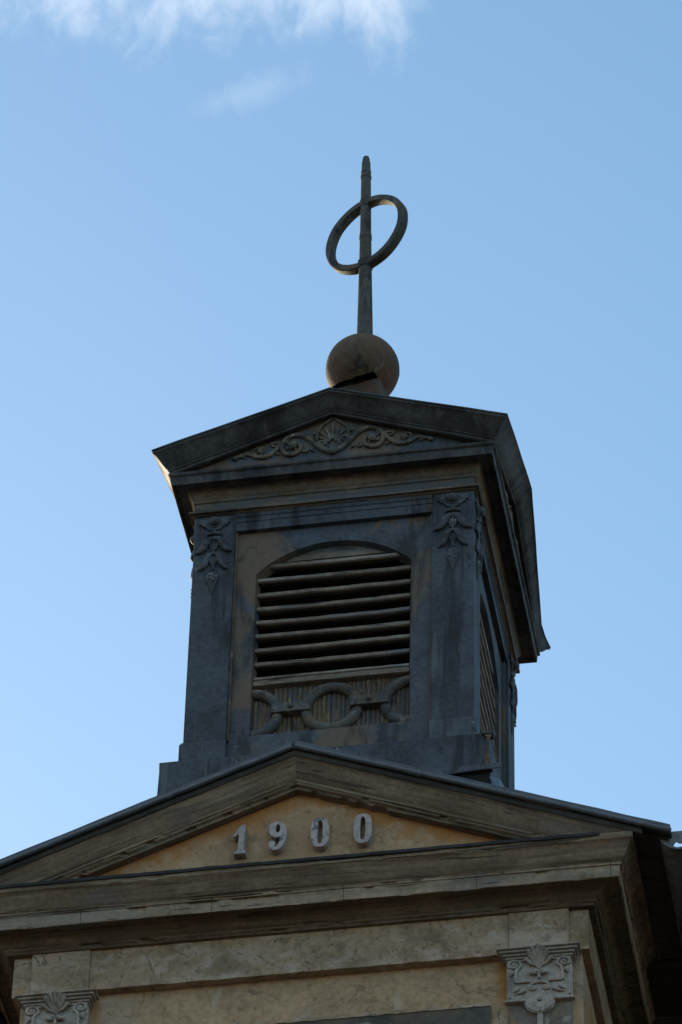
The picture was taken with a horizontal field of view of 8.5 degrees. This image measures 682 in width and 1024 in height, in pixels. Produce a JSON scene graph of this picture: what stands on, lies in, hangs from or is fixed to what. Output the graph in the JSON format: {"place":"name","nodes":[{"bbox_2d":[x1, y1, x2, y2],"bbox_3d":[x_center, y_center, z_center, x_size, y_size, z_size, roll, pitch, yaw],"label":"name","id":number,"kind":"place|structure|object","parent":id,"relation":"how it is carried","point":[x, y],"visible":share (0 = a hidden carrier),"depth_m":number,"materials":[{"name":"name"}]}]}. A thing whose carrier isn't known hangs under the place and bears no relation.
{"place":"outdoors","nodes":[
{"label":"outdoors","id":0,"kind":"place"},
{"bbox_2d":[0,0,681,858],"label":"sky","id":1,"kind":"structure","parent":0,"point":[177,176],"materials":[{"name":"blue"}]},
{"bbox_3d":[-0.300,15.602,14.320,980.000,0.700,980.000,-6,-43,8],"label":"ground","id":2,"kind":"structure","parent":0,"visible":0},
{"bbox_2d":[0,741,681,1023],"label":"gabled building","id":3,"kind":"structure","parent":2,"relation":"on","point":[300,882],"depth_m":24.41,"materials":[{"name":"paint"}]},
{"bbox_2d":[151,387,550,795],"bbox_3d":[0.132,1.367,27.195,2.268,3.822,2.156,-6,-43,8],"label":"turret","id":4,"kind":"object","parent":3,"relation":"on","point":[365,576],"visible":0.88,"depth_m":27.20,"materials":[{"name":"stone"}]},
{"bbox_2d":[326,156,407,395],"bbox_3d":[0.155,-1.159,29.525,0.582,3.199,0.516,-6,-43,8],"label":"finial","id":5,"kind":"object","parent":4,"relation":"on","point":[364,359],"visible":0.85,"depth_m":29.54,"materials":[{"name":"metal"}]},
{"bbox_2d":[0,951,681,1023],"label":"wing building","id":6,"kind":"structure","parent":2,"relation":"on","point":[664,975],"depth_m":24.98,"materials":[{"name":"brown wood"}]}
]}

